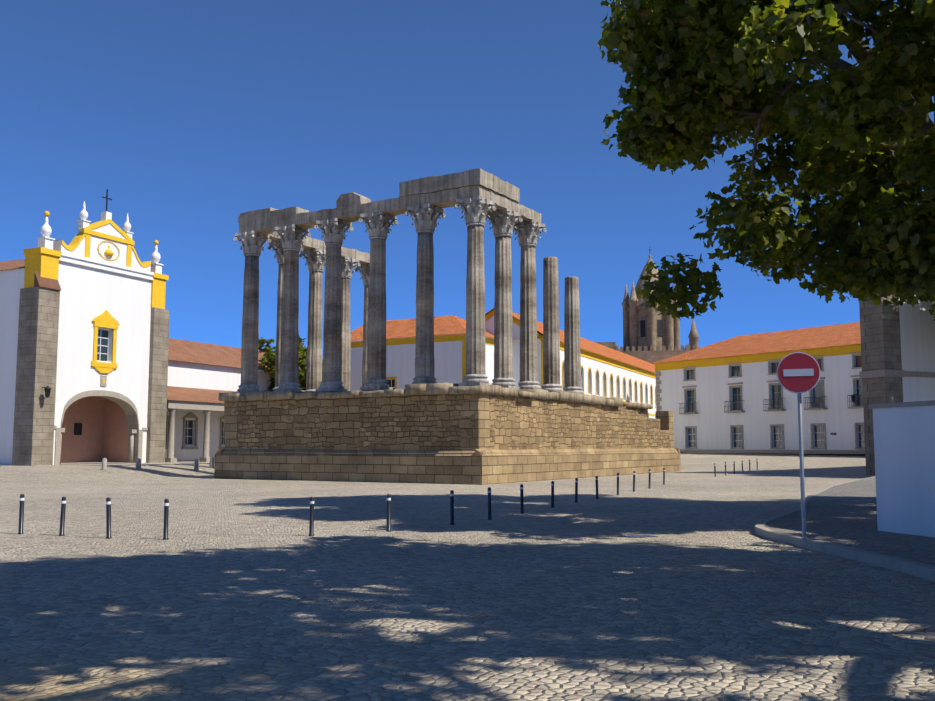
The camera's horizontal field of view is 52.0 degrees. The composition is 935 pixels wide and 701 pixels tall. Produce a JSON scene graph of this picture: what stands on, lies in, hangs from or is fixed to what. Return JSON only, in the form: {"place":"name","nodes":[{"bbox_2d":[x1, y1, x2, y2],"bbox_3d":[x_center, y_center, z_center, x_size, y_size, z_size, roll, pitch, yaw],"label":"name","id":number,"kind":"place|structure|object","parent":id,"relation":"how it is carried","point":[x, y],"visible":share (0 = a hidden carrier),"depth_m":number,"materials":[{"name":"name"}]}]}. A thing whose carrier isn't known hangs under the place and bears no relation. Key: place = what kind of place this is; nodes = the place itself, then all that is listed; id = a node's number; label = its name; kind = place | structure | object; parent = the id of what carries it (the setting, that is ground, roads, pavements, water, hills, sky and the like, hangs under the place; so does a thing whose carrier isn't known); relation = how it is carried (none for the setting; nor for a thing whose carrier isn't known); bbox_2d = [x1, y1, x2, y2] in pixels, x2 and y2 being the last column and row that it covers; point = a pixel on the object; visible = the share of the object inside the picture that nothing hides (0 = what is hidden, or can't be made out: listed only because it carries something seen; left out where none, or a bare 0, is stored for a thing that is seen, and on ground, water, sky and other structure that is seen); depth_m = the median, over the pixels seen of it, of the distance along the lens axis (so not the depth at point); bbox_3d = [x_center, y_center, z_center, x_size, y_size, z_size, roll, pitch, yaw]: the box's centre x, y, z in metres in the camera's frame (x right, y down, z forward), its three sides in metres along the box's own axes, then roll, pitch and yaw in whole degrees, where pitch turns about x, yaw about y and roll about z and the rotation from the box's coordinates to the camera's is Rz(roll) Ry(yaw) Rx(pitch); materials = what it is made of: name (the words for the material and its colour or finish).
{"place":"outdoors","nodes":[
{"label":"outdoors","id":0,"kind":"place"},
{"bbox_2d":[0,0,933,370],"label":"sky","id":1,"kind":"structure","parent":0,"point":[193,116],"materials":[{"name":"blue"}]},
{"bbox_2d":[0,452,934,700],"bbox_3d":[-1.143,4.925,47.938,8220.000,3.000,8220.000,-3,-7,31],"label":"ground cobbles","id":2,"kind":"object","parent":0,"point":[240,590],"visible":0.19,"depth_m":10.72,"materials":[{"name":"grey stone"}]},
{"bbox_2d":[0,189,179,465],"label":"church facade","id":3,"kind":"structure","parent":2,"relation":"on","point":[84,329],"depth_m":58.25,"materials":[{"name":"white paint"}]},
{"bbox_2d":[101,458,213,469],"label":"stone bollards","id":4,"kind":"object","parent":2,"relation":"on","point":[138,464],"visible":0.96,"depth_m":52.12,"materials":[{"name":"stone"}]},
{"bbox_2d":[165,338,274,461],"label":"building","id":5,"kind":"structure","parent":2,"relation":"on","point":[201,376],"depth_m":70.70,"materials":[{"name":"white paint"}]},
{"bbox_2d":[258,335,322,390],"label":"tree","id":6,"kind":"object","parent":2,"relation":"on","point":[267,358],"depth_m":77.22,"materials":[{"name":"green plant"}]},
{"bbox_2d":[18,459,757,539],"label":"bollards","id":7,"kind":"object","parent":2,"relation":"on","point":[108,517],"visible":0.96,"depth_m":18.51,"materials":[{"name":"black metal"}]},
{"bbox_2d":[350,315,493,390],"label":"building","id":8,"kind":"structure","parent":2,"relation":"on","point":[449,352],"depth_m":80.11,"materials":[{"name":"white paint"}]},
{"bbox_2d":[214,393,680,484],"bbox_3d":[0.604,5.343,56.510,15.808,4.139,26.575,-3,-7,31],"label":"temple podium","id":9,"kind":"object","parent":2,"relation":"on","point":[477,439],"visible":0.94,"depth_m":45.84,"materials":[{"name":"stone"}]},
{"bbox_2d":[233,195,583,393],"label":"columns","id":10,"kind":"structure","parent":9,"relation":"on","point":[477,211],"depth_m":47.22,"materials":[{"name":"grey stone"}]},
{"bbox_2d":[238,168,540,264],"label":"entablature","id":11,"kind":"structure","parent":10,"relation":"on","point":[445,191],"depth_m":45.84,"materials":[{"name":"grey stone"}]},
{"bbox_2d":[218,383,652,408],"bbox_3d":[-0.728,2.927,54.468,15.813,0.666,21.313,-3,-7,31],"label":"stone ledge","id":12,"kind":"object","parent":9,"relation":"on","point":[431,388],"depth_m":46.22,"materials":[{"name":"grey stone"}]},
{"bbox_2d":[461,308,655,418],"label":"long building","id":13,"kind":"structure","parent":2,"relation":"on","point":[607,372],"depth_m":97.85,"materials":[{"name":"white paint"}]},
{"bbox_2d":[621,534,656,537],"bbox_3d":[3.119,3.391,17.476,0.560,0.028,0.400,3,-6,-24],"label":"drain cover","id":14,"kind":"object","parent":2,"relation":"in","point":[637,536],"depth_m":17.42,"materials":[{"name":"grey metal"}]},
{"bbox_2d":[595,247,698,372],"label":"cathedral tower","id":15,"kind":"structure","parent":2,"relation":"on","point":[650,335],"depth_m":146.81,"materials":[{"name":"stone"}]},
{"bbox_2d":[650,322,864,453],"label":"museum building","id":16,"kind":"structure","parent":2,"relation":"on","point":[732,395],"depth_m":93.53,"materials":[{"name":"white paint"}]},
{"bbox_2d":[755,476,934,579],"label":"kerb stones","id":17,"kind":"object","parent":2,"relation":"on","point":[900,565],"visible":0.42,"depth_m":14.28,"materials":[{"name":"stone"}]},
{"bbox_2d":[859,294,934,474],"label":"tall wall","id":18,"kind":"structure","parent":2,"relation":"on","point":[898,352],"depth_m":55.05,"materials":[{"name":"stone"}]},
{"bbox_3d":[31.376,-0.770,50.237,11.076,15.190,10.421,-3,-7,31],"label":"plane tree trunk and branches","id":19,"kind":"object","parent":2,"relation":"on","visible":0},
{"bbox_2d":[929,288,934,320],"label":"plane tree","id":20,"kind":"object","parent":19,"relation":"attached to","point":[932,306],"visible":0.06,"depth_m":54.05,"materials":[{"name":"green plant"}]},
{"bbox_2d":[597,0,934,319],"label":"plane tree","id":21,"kind":"object","parent":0,"point":[668,54],"depth_m":20.95,"materials":[{"name":"green plant"}]},
{"bbox_2d":[764,477,934,565],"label":"sidewalk pavement","id":22,"kind":"structure","parent":0,"point":[845,514],"depth_m":18.33,"materials":[{"name":"grey stone"}]},
{"bbox_2d":[777,352,820,540],"bbox_3d":[5.446,1.546,15.652,0.680,3.070,0.120,-2,-6,21],"label":"no entry sign","id":23,"kind":"object","parent":22,"relation":"on","point":[798,373],"visible":1,"depth_m":15.68,"materials":[{"name":"metal"}]},
{"bbox_2d":[869,400,934,536],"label":"garden wall","id":24,"kind":"structure","parent":22,"relation":"on","point":[904,443],"depth_m":16.62,"materials":[{"name":"white paint"}]}
]}

